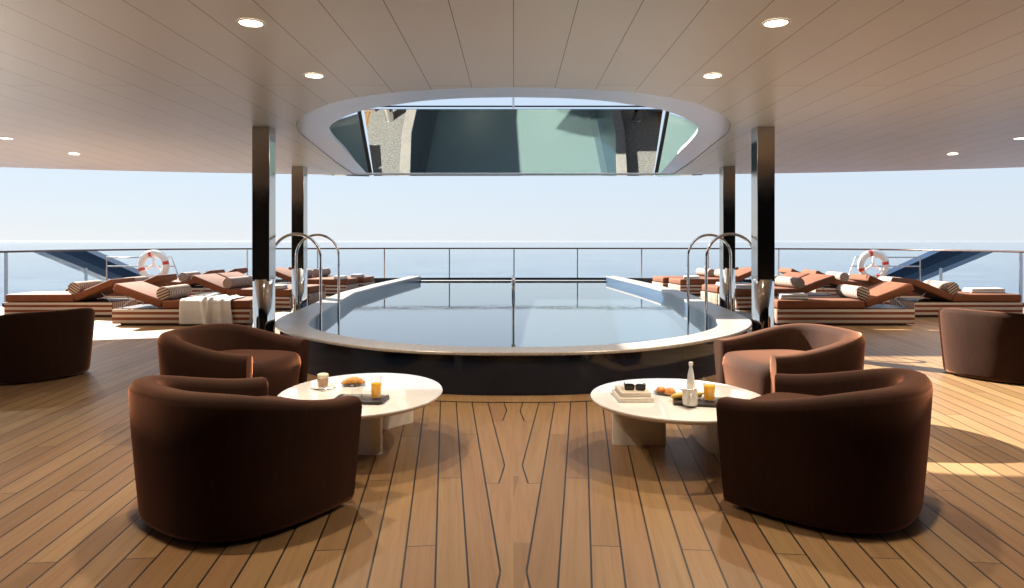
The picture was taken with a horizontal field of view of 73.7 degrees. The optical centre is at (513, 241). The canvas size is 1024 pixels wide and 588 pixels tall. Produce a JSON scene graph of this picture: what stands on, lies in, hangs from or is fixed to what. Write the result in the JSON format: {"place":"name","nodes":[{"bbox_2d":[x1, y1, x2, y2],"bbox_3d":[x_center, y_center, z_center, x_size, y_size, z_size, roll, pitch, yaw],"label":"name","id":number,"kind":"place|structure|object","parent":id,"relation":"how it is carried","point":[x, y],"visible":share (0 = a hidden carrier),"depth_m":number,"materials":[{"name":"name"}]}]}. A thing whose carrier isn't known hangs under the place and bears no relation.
{"place":"outdoors","nodes":[
{"label":"outdoors","id":0,"kind":"place"},
{"bbox_2d":[0,295,1023,587],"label":"deck","id":1,"kind":"structure","parent":0,"point":[508,495],"depth_m":3.67,"materials":[{"name":"brown wood"}]},
{"bbox_2d":[0,308,94,383],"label":"barrel armchair","id":2,"kind":"object","parent":1,"relation":"on","point":[39,346],"visible":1,"depth_m":7.00,"materials":[{"name":"brown fabric"}]},
{"bbox_2d":[4,277,136,316],"bbox_3d":[-8.685,1.088,13.450,2.070,0.723,0.870,0,0,0],"label":"sun lounger","id":3,"kind":"object","parent":1,"relation":"on","point":[35,301],"visible":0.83,"depth_m":13.03,"materials":[{"name":"orange fabric"}]},
{"bbox_2d":[68,280,102,293],"bbox_3d":[-8.411,0.897,13.450,0.234,0.233,0.800,-11,0,0],"label":"bolster pillow","id":4,"kind":"object","parent":3,"relation":"on","point":[75,287],"visible":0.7,"depth_m":13.13,"materials":[{"name":"white fabric"}]},
{"bbox_2d":[66,274,177,304],"bbox_3d":[-8.608,1.088,15.050,2.024,0.723,0.870,0,0,0],"label":"sun lounger","id":5,"kind":"object","parent":1,"relation":"on","point":[158,280],"visible":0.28,"depth_m":14.69,"materials":[{"name":"orange fabric"}]},
{"bbox_2d":[127,276,148,281],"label":"bolster pillow","id":6,"kind":"object","parent":5,"relation":"on","point":[140,278],"visible":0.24,"depth_m":15.14,"materials":[{"name":"white fabric"}]},
{"bbox_2d":[106,256,179,280],"bbox_3d":[-9.461,0.854,17.520,2.092,1.206,0.197,0,0,0],"label":"boarding rail","id":7,"kind":"object","parent":1,"relation":"on","point":[154,264],"visible":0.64,"depth_m":17.58,"materials":[{"name":"metal"}]},
{"bbox_2d":[137,249,169,277],"bbox_3d":[-9.119,0.613,17.300,0.818,0.818,0.152,0,0,0],"label":"life ring","id":8,"kind":"object","parent":7,"relation":"hanging from","point":[144,257],"visible":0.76,"depth_m":17.24,"materials":[{"name":"white plastic"}]},
{"bbox_2d":[112,281,252,324],"bbox_3d":[-5.705,1.088,12.140,2.369,0.723,0.870,0,0,0],"label":"sun lounger","id":9,"kind":"object","parent":1,"relation":"on","point":[155,310],"visible":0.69,"depth_m":11.71,"materials":[{"name":"fabric"}]},
{"bbox_2d":[156,284,191,299],"bbox_3d":[-6.019,0.897,12.128,0.234,0.233,0.800,23,0,1],"label":"bolster pillow","id":10,"kind":"object","parent":9,"relation":"on","point":[172,292],"visible":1,"depth_m":11.92,"materials":[{"name":"white fabric"}]},
{"bbox_2d":[179,293,245,323],"bbox_3d":[-5.251,1.172,11.967,0.921,0.489,0.748,0,0,0],"label":"draped towel","id":11,"kind":"object","parent":9,"relation":"on","point":[213,308],"visible":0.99,"depth_m":11.66,"materials":[{"name":"white fabric"}]},
{"bbox_2d":[160,269,224,296],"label":"sun lounger","id":12,"kind":"object","parent":1,"relation":"on","point":[196,289],"visible":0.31,"depth_m":17.02,"materials":[{"name":"orange fabric"}]},
{"bbox_2d":[178,271,200,281],"bbox_3d":[-8.270,0.897,17.462,0.234,0.233,0.800,-23,0,-1],"label":"bolster pillow","id":13,"kind":"object","parent":12,"relation":"on","point":[184,276],"visible":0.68,"depth_m":17.07,"materials":[{"name":"beige fabric"}]},
{"bbox_2d":[176,268,247,285],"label":"sun lounger","id":14,"kind":"object","parent":1,"relation":"on","point":[243,270],"visible":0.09,"depth_m":18.46,"materials":[{"name":"orange fabric"}]},
{"bbox_2d":[157,323,309,395],"bbox_3d":[-2.320,1.085,5.626,0.988,0.730,1.080,0,0,11],"label":"barrel armchair","id":15,"kind":"object","parent":1,"relation":"on","point":[279,362],"visible":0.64,"depth_m":5.50,"materials":[{"name":"brown fabric"}]},
{"bbox_2d":[128,375,361,541],"bbox_3d":[-1.489,1.085,3.705,1.080,0.730,0.988,0,0,37],"label":"barrel armchair","id":16,"kind":"object","parent":1,"relation":"on","point":[219,460],"visible":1,"depth_m":3.28,"materials":[{"name":"brown fabric"}]},
{"bbox_2d":[190,273,307,309],"bbox_3d":[-5.756,1.088,14.930,2.300,0.723,0.870,0,0,9],"label":"sun lounger","id":17,"kind":"object","parent":1,"relation":"on","point":[283,297],"visible":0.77,"depth_m":14.57,"materials":[{"name":"orange fabric"}]},
{"bbox_2d":[223,276,251,288],"bbox_3d":[-6.057,0.897,14.990,0.234,0.233,0.800,0,0,8],"label":"bolster pillow","id":18,"kind":"object","parent":17,"relation":"on","point":[236,282],"visible":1,"depth_m":14.81,"materials":[{"name":"white fabric"}]},
{"bbox_2d":[275,284,287,288],"bbox_3d":[-5.040,0.969,14.650,0.300,0.085,0.420,0,0,-6],"label":"folded towel","id":19,"kind":"object","parent":17,"relation":"on","point":[282,286],"visible":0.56,"depth_m":14.46,"materials":[{"name":"white fabric"}]},
{"bbox_2d":[252,127,275,332],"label":"column","id":20,"kind":"structure","parent":1,"relation":"on","point":[263,209],"depth_m":8.91,"materials":[{"name":"brown metal"}]},
{"bbox_2d":[0,0,1023,175],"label":"roof","id":21,"kind":"structure","parent":20,"relation":"on","point":[206,86],"depth_m":6.10,"materials":[{"name":"white paint"}]},
{"bbox_2d":[236,18,264,27],"bbox_3d":[-1.800,-1.496,4.680,0.184,0.007,0.184,0,0,0],"label":"downlight","id":22,"kind":"object","parent":21,"relation":"attached to","point":[250,23],"visible":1,"depth_m":4.68,"materials":[{"name":"white"}]},
{"bbox_2d":[304,73,324,78],"bbox_3d":[-1.800,-1.496,6.170,0.184,0.007,0.184,0,0,0],"label":"downlight","id":23,"kind":"object","parent":21,"relation":"attached to","point":[314,75],"visible":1,"depth_m":6.15,"materials":[{"name":"white"}]},
{"bbox_2d":[702,73,722,78],"bbox_3d":[1.800,-1.496,6.170,0.184,0.007,0.184,0,0,0],"label":"downlight","id":24,"kind":"object","parent":21,"relation":"attached to","point":[712,75],"visible":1,"depth_m":6.15,"materials":[{"name":"white"}]},
{"bbox_2d":[762,18,789,27],"bbox_3d":[1.800,-1.496,4.680,0.184,0.007,0.184,0,0,0],"label":"downlight","id":25,"kind":"object","parent":21,"relation":"attached to","point":[776,23],"visible":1,"depth_m":4.68,"materials":[{"name":"white"}]},
{"bbox_2d":[245,309,291,326],"bbox_3d":[-3.838,1.445,15.904,1.685,0.001,8.852,0,0,2],"label":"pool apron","id":26,"kind":"object","parent":1,"relation":"on","point":[280,315],"visible":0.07,"depth_m":13.49,"materials":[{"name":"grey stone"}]},
{"bbox_2d":[291,166,306,311],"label":"column","id":27,"kind":"structure","parent":26,"relation":"on","point":[298,199],"depth_m":12.71,"materials":[{"name":"brown metal"}]},
{"bbox_2d":[217,272,325,305],"bbox_3d":[-5.616,1.088,15.840,2.300,0.723,0.870,0,0,9],"label":"sun lounger","id":28,"kind":"object","parent":1,"relation":"on","point":[313,293],"visible":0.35,"depth_m":15.64,"materials":[{"name":"orange fabric"}]},
{"bbox_2d":[275,267,358,294],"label":"sun lounger","id":29,"kind":"object","parent":1,"relation":"on","point":[329,283],"visible":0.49,"depth_m":18.39,"materials":[{"name":"orange fabric"}]},
{"bbox_2d":[307,269,312,277],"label":"bolster pillow","id":30,"kind":"object","parent":29,"relation":"on","point":[309,272],"visible":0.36,"depth_m":19.06,"materials":[{"name":"beige fabric"}]},
{"bbox_2d":[333,276,346,278],"bbox_3d":[-4.680,0.969,18.470,0.300,0.085,0.420,0,0,-3],"label":"folded towel","id":31,"kind":"object","parent":29,"relation":"on","point":[342,277],"visible":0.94,"depth_m":18.27,"materials":[{"name":"white fabric"}]},
{"bbox_2d":[288,267,374,286],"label":"sun lounger","id":32,"kind":"object","parent":1,"relation":"on","point":[365,281],"visible":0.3,"depth_m":19.37,"materials":[{"name":"orange fabric"}]},
{"bbox_2d":[313,268,330,276],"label":"bolster pillow","id":33,"kind":"object","parent":32,"relation":"on","point":[326,271],"visible":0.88,"depth_m":19.65,"materials":[{"name":"beige fabric"}]},
{"bbox_2d":[350,274,363,276],"bbox_3d":[-4.440,0.969,19.440,0.300,0.085,0.420,0,0,3],"label":"folded towel","id":34,"kind":"object","parent":32,"relation":"on","point":[357,275],"visible":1,"depth_m":19.23,"materials":[{"name":"white fabric"}]},
{"bbox_2d":[278,373,442,454],"bbox_3d":[-1.060,1.250,4.806,1.120,0.400,1.413,0,0,0],"label":"coffee table","id":35,"kind":"object","parent":1,"relation":"on","point":[408,394],"visible":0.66,"depth_m":4.71,"materials":[{"name":"beige paint"}]},
{"bbox_2d":[311,383,334,388],"bbox_3d":[-1.365,1.042,4.891,0.170,0.015,0.170,0,0,0],"label":"saucer","id":36,"kind":"object","parent":35,"relation":"on","point":[315,386],"visible":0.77,"depth_m":4.88,"materials":[{"name":"white ceramic"}]},
{"bbox_2d":[317,373,328,386],"bbox_3d":[-1.358,0.991,4.863,0.084,0.106,0.084,0,0,0],"label":"coffee glass","id":37,"kind":"object","parent":36,"relation":"on","point":[322,379],"visible":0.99,"depth_m":4.83,"materials":[{"name":"brown"}]},
{"bbox_2d":[335,394,388,404],"bbox_3d":[-1.006,1.040,4.498,0.340,0.018,0.220,0,0,4],"label":"serving tray","id":38,"kind":"object","parent":35,"relation":"on","point":[366,399],"visible":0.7,"depth_m":4.51,"materials":[{"name":"grey leather"}]},
{"bbox_2d":[371,382,381,397],"bbox_3d":[-0.904,0.962,4.494,0.072,0.150,0.072,0,0,0],"label":"juice glass","id":39,"kind":"object","parent":38,"relation":"on","point":[376,389],"visible":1,"depth_m":4.47,"materials":[{"name":"orange glass"}]},
{"bbox_3d":[-1.172,1.042,5.000,0.172,0.015,0.172,0,0,0],"label":"plate","id":40,"kind":"object","parent":35,"relation":"on","visible":0},
{"bbox_2d":[341,376,364,384],"bbox_3d":[-1.165,1.016,4.967,0.168,0.063,0.072,0,0,-10],"label":"croissant","id":41,"kind":"object","parent":40,"relation":"on","point":[352,380],"visible":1,"depth_m":4.95,"materials":[{"name":"orange food"}]},
{"bbox_2d":[0,248,1023,306],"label":"glass railing","id":42,"kind":"object","parent":1,"relation":"on","point":[384,279],"visible":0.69,"depth_m":21.02,"materials":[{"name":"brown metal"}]},
{"bbox_2d":[34,251,141,280],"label":"hull wing","id":43,"kind":"structure","parent":42,"relation":"attached to","point":[94,262],"depth_m":19.96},
{"bbox_2d":[885,251,992,280],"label":"hull wing","id":44,"kind":"structure","parent":42,"relation":"attached to","point":[932,262],"depth_m":19.96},
{"bbox_2d":[307,374,716,401],"bbox_3d":[0.000,1.444,8.823,7.069,0.001,5.376,0,0,0],"label":"deck margin board","id":45,"kind":"object","parent":1,"relation":"on","point":[518,398],"visible":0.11,"depth_m":6.31,"materials":[{"name":"brown wood"}]},
{"bbox_2d":[275,276,751,395],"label":"swimming pool","id":46,"kind":"structure","parent":1,"relation":"on","point":[513,371],"depth_m":6.66,"materials":[{"name":"stone"}]},
{"bbox_2d":[276,233,321,325],"bbox_3d":[-3.113,1.037,9.740,0.774,2.326,0.100,0,0,0],"label":"pool handrail","id":47,"kind":"object","parent":46,"relation":"attached to","point":[320,266],"visible":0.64,"depth_m":9.72,"materials":[{"name":"silver metal"}]},
{"bbox_2d":[295,234,339,315],"bbox_3d":[-3.188,1.037,11.060,0.764,2.326,0.100,0,0,0],"label":"pool handrail","id":48,"kind":"object","parent":46,"relation":"attached to","point":[338,267],"visible":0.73,"depth_m":11.04,"materials":[{"name":"silver metal"}]},
{"bbox_2d":[315,282,711,346],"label":"pool water","id":49,"kind":"structure","parent":46,"relation":"in","point":[480,314],"depth_m":10.90,"materials":[{"name":"blue liquid"}]},
{"bbox_2d":[511,275,514,313],"bbox_3d":[0.000,1.676,11.206,0.064,2.248,0.245,0,0,0],"label":"water spout","id":50,"kind":"object","parent":49,"relation":"in","point":[513,293],"visible":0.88,"depth_m":11.27,"materials":[{"name":"silver metal"}]},
{"bbox_2d":[687,234,731,315],"bbox_3d":[3.188,1.037,11.060,0.764,2.326,0.100,0,0,0],"label":"pool handrail","id":51,"kind":"object","parent":46,"relation":"attached to","point":[730,264],"visible":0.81,"depth_m":11.04,"materials":[{"name":"silver metal"}]},
{"bbox_2d":[704,233,750,325],"bbox_3d":[3.113,1.037,9.740,0.774,2.326,0.100,0,0,0],"label":"pool handrail","id":52,"kind":"object","parent":46,"relation":"attached to","point":[706,266],"visible":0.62,"depth_m":9.72,"materials":[{"name":"silver metal"}]},
{"bbox_2d":[444,400,592,402],"bbox_3d":[0.000,1.447,8.818,7.089,0.001,5.386,0,0,0],"label":"deck caulk line","id":53,"kind":"object","parent":1,"relation":"on","point":[514,402],"visible":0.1,"depth_m":6.13,"materials":[{"name":"black rubber"}]},
{"bbox_2d":[590,378,760,453],"bbox_3d":[1.110,1.250,4.620,1.170,0.400,1.240,0,0,0],"label":"coffee table","id":54,"kind":"object","parent":1,"relation":"on","point":[639,423],"visible":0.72,"depth_m":4.72,"materials":[{"name":"beige paint"}]},
{"bbox_2d":[612,389,653,402],"bbox_3d":[0.800,1.036,4.585,0.225,0.028,0.285,0,0,-3],"label":"book","id":55,"kind":"object","parent":54,"relation":"on","point":[616,394],"visible":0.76,"depth_m":4.45,"materials":[{"name":"beige paper"}]},
{"bbox_2d":[615,385,650,396],"bbox_3d":[0.804,1.008,4.597,0.195,0.026,0.250,0,0,-2],"label":"book","id":56,"kind":"object","parent":55,"relation":"on","point":[621,390],"visible":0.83,"depth_m":4.50,"materials":[{"name":"beige paper"}]},
{"bbox_2d":[624,382,645,390],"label":"sunglasses","id":57,"kind":"object","parent":56,"relation":"on","point":[637,387],"visible":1,"depth_m":4.55,"materials":[{"name":"black plastic"}]},
{"bbox_2d":[673,396,721,407],"bbox_3d":[1.215,1.040,4.439,0.340,0.018,0.230,0,0,14],"label":"serving tray","id":58,"kind":"object","parent":54,"relation":"on","point":[702,402],"visible":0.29,"depth_m":4.40,"materials":[{"name":"grey leather"}]},
{"bbox_2d":[671,392,703,398],"bbox_3d":[1.143,1.011,4.489,0.224,0.052,0.061,0,0,0],"label":"banana","id":59,"kind":"object","parent":58,"relation":"on","point":[678,395],"visible":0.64,"depth_m":4.47,"materials":[{"name":"yellow food"}]},
{"bbox_2d":[683,390,697,405],"bbox_3d":[1.125,0.991,4.317,0.094,0.093,0.118,0,0,-22],"label":"mug","id":60,"kind":"object","parent":58,"relation":"on","point":[690,397],"visible":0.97,"depth_m":4.29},
{"bbox_2d":[703,377,714,399],"bbox_3d":[1.273,0.961,4.434,0.078,0.152,0.078,0,0,0],"label":"juice glass","id":61,"kind":"object","parent":58,"relation":"on","point":[709,391],"visible":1,"depth_m":4.41,"materials":[{"name":"orange"}]},
{"bbox_2d":[652,267,738,287],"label":"sun lounger","id":62,"kind":"object","parent":1,"relation":"on","point":[661,280],"visible":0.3,"depth_m":19.39,"materials":[{"name":"orange fabric"}]},
{"bbox_2d":[696,268,714,276],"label":"bolster pillow","id":63,"kind":"object","parent":62,"relation":"on","point":[700,271],"visible":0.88,"depth_m":19.66,"materials":[{"name":"beige fabric"}]},
{"bbox_2d":[668,267,751,294],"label":"sun lounger","id":64,"kind":"object","parent":1,"relation":"on","point":[695,285],"visible":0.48,"depth_m":18.37,"materials":[{"name":"orange fabric"}]},
{"bbox_2d":[683,276,698,278],"bbox_3d":[4.800,0.969,18.420,0.420,0.085,0.300,0,0,16],"label":"folded towel","id":65,"kind":"object","parent":64,"relation":"on","point":[692,277],"visible":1,"depth_m":18.28,"materials":[{"name":"white fabric"}]},
{"bbox_2d":[714,269,718,276],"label":"bolster pillow","id":66,"kind":"object","parent":64,"relation":"on","point":[716,272],"visible":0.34,"depth_m":19.08,"materials":[{"name":"beige fabric"}]},
{"bbox_2d":[718,305,778,325],"bbox_3d":[3.838,1.445,15.904,1.685,0.001,8.852,0,0,-2],"label":"pool apron","id":67,"kind":"object","parent":1,"relation":"on","point":[747,315],"visible":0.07,"depth_m":13.49,"materials":[{"name":"grey stone"}]},
{"bbox_2d":[719,166,734,311],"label":"column","id":68,"kind":"structure","parent":67,"relation":"on","point":[726,199],"depth_m":12.71,"materials":[{"name":"brown metal"}]},
{"bbox_2d":[751,127,774,331],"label":"column","id":69,"kind":"structure","parent":67,"relation":"on","point":[763,209],"depth_m":8.91,"materials":[{"name":"brown metal"}]},
{"bbox_2d":[701,272,808,304],"bbox_3d":[5.616,1.088,15.840,2.300,0.723,0.870,0,0,-9],"label":"sun lounger","id":70,"kind":"object","parent":1,"relation":"on","point":[713,291],"visible":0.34,"depth_m":15.66,"materials":[{"name":"orange fabric"}]},
{"bbox_2d":[718,273,836,309],"bbox_3d":[5.756,1.088,14.930,2.300,0.723,0.870,0,0,-9],"label":"sun lounger","id":71,"kind":"object","parent":1,"relation":"on","point":[743,297],"visible":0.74,"depth_m":14.59,"materials":[{"name":"orange fabric"}]},
{"bbox_2d":[735,285,751,288],"bbox_3d":[4.920,0.969,14.600,0.300,0.085,0.420,0,0,-11],"label":"folded towel","id":72,"kind":"object","parent":71,"relation":"on","point":[743,286],"visible":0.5,"depth_m":14.40,"materials":[{"name":"white fabric"}]},
{"bbox_2d":[775,276,804,288],"bbox_3d":[6.057,0.897,14.990,0.234,0.233,0.800,0,0,-10],"label":"bolster pillow","id":73,"kind":"object","parent":71,"relation":"on","point":[790,282],"visible":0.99,"depth_m":14.81,"materials":[{"name":"white fabric"}]},
{"bbox_2d":[714,323,865,395],"bbox_3d":[2.290,1.085,5.626,0.988,0.730,1.080,0,0,-11],"label":"barrel armchair","id":74,"kind":"object","parent":1,"relation":"on","point":[756,361],"visible":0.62,"depth_m":5.52,"materials":[{"name":"brown fabric"}]},
{"bbox_2d":[779,268,849,285],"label":"sun lounger","id":75,"kind":"object","parent":1,"relation":"on","point":[783,270],"visible":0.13,"depth_m":18.45,"materials":[{"name":"orange fabric"}]},
{"bbox_2d":[716,368,932,532],"bbox_3d":[1.754,1.085,3.810,0.988,0.730,1.080,0,0,40],"label":"barrel armchair","id":76,"kind":"object","parent":1,"relation":"on","point":[845,451],"visible":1,"depth_m":3.38,"materials":[{"name":"brown fabric"}]},
{"bbox_2d":[802,269,866,296],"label":"sun lounger","id":77,"kind":"object","parent":1,"relation":"on","point":[831,289],"visible":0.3,"depth_m":17.02,"materials":[{"name":"orange fabric"}]},
{"bbox_2d":[826,271,848,281],"bbox_3d":[8.270,0.897,17.462,0.234,0.233,0.800,23,0,-1],"label":"bolster pillow","id":78,"kind":"object","parent":77,"relation":"on","point":[843,276],"visible":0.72,"depth_m":17.09,"materials":[{"name":"white fabric"}]},
{"bbox_2d":[774,281,914,324],"bbox_3d":[5.705,1.088,12.140,2.369,0.723,0.870,0,0,0],"label":"sun lounger","id":79,"kind":"object","parent":1,"relation":"on","point":[870,310],"visible":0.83,"depth_m":11.71,"materials":[{"name":"brown wood"}]},
{"bbox_2d":[777,293,807,299],"bbox_3d":[4.900,0.962,11.990,0.460,0.100,0.340,0,0,13],"label":"folded towel","id":80,"kind":"object","parent":79,"relation":"on","point":[794,296],"visible":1,"depth_m":11.84,"materials":[{"name":"white fabric"}]},
{"bbox_2d":[836,284,869,299],"bbox_3d":[6.019,0.897,12.128,0.234,0.233,0.800,-23,0,1],"label":"bolster pillow","id":81,"kind":"object","parent":79,"relation":"on","point":[853,292],"visible":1,"depth_m":11.90,"materials":[{"name":"white fabric"}]},
{"bbox_2d":[848,256,920,280],"bbox_3d":[9.461,0.854,17.520,2.092,1.206,0.197,0,0,0],"label":"boarding rail","id":82,"kind":"object","parent":1,"relation":"on","point":[872,265],"visible":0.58,"depth_m":17.58,"materials":[{"name":"metal"}]},
{"bbox_2d":[857,249,889,277],"bbox_3d":[9.118,0.613,17.300,0.818,0.818,0.152,0,0,0],"label":"life ring","id":83,"kind":"object","parent":82,"relation":"hanging from","point":[879,255],"visible":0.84,"depth_m":17.24,"materials":[{"name":"white plastic"}]},
{"bbox_2d":[849,274,960,304],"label":"sun lounger","id":84,"kind":"object","parent":1,"relation":"on","point":[868,280],"visible":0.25,"depth_m":14.70,"materials":[{"name":"orange fabric"}]},
{"bbox_2d":[878,276,899,281],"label":"bolster pillow","id":85,"kind":"object","parent":84,"relation":"on","point":[885,278],"visible":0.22,"depth_m":15.14,"materials":[{"name":"white fabric"}]},
{"bbox_2d":[890,277,1022,316],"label":"sun lounger","id":86,"kind":"object","parent":1,"relation":"on","point":[935,302],"visible":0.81,"depth_m":13.03,"materials":[{"name":"orange fabric"}]},
{"bbox_2d":[924,280,958,293],"bbox_3d":[8.411,0.897,13.450,0.234,0.233,0.800,11,0,0],"label":"bolster pillow","id":87,"kind":"object","parent":86,"relation":"on","point":[951,287],"visible":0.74,"depth_m":13.13,"materials":[{"name":"white fabric"}]},
{"bbox_2d":[963,287,1004,292],"bbox_3d":[9.300,0.964,13.500,0.620,0.095,0.340,0,0,7],"label":"folded towel","id":88,"kind":"object","parent":86,"relation":"on","point":[987,290],"visible":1,"depth_m":13.35,"materials":[{"name":"white fabric"}]},
{"bbox_2d":[938,308,1023,383],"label":"barrel armchair","id":89,"kind":"object","parent":1,"relation":"on","point":[983,345],"visible":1,"depth_m":7.04,"materials":[{"name":"brown fabric"}]},
{"bbox_2d":[0,242,1023,306],"bbox_3d":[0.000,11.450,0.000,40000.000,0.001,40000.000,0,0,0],"label":"sea","id":90,"kind":"structure","parent":0,"point":[30,271],"depth_m":431.33,"materials":[{"name":"blue liquid"}]},
{"bbox_2d":[0,97,1023,241],"label":"sky","id":91,"kind":"structure","parent":0,"point":[37,204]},
{"bbox_2d":[687,362,694,388],"bbox_3d":[1.232,0.944,4.741,0.054,0.212,0.054,0,0,0],"label":"water bottle","id":92,"kind":"object","parent":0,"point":[690,381],"visible":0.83,"depth_m":4.72,"materials":[{"name":"clear glass"}]},
{"bbox_3d":[1.045,1.042,4.708,0.150,0.015,0.150,0,0,0],"label":"plate","id":93,"kind":"object","parent":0,"visible":0},
{"bbox_2d":[656,387,664,392],"bbox_3d":[1.017,1.022,4.705,0.068,0.039,0.058,0,0,-17],"label":"bun","id":94,"kind":"object","parent":93,"relation":"on","point":[660,389],"visible":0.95,"depth_m":4.68,"materials":[{"name":"orange food"}]},
{"bbox_2d":[665,387,674,394],"bbox_3d":[1.066,1.019,4.650,0.068,0.044,0.076,0,0,27],"label":"bun","id":95,"kind":"object","parent":93,"relation":"on","point":[669,391],"visible":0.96,"depth_m":4.62,"materials":[{"name":"orange food"}]},
{"bbox_3d":[0.000,-3.265,6.600,20.000,3.010,21.200,0,0,0],"label":"upper hardtop","id":96,"kind":"object","parent":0,"visible":0},
{"bbox_2d":[324,109,702,176],"bbox_3d":[0.000,-2.488,16.840,9.560,1.693,1.047,0,0,0],"label":"mirror hood","id":97,"kind":"object","parent":96,"relation":"attached to","point":[513,140],"visible":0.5,"depth_m":16.83,"materials":[{"name":"silver glass"}]},
{"bbox_2d":[383,97,643,108],"bbox_3d":[0.000,-2.921,17.335,9.244,1.958,1.771,0,0,0],"label":"rail","id":98,"kind":"object","parent":97,"relation":"attached to","point":[513,106],"visible":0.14,"depth_m":18.18,"materials":[{"name":"silver paint"}]}
]}

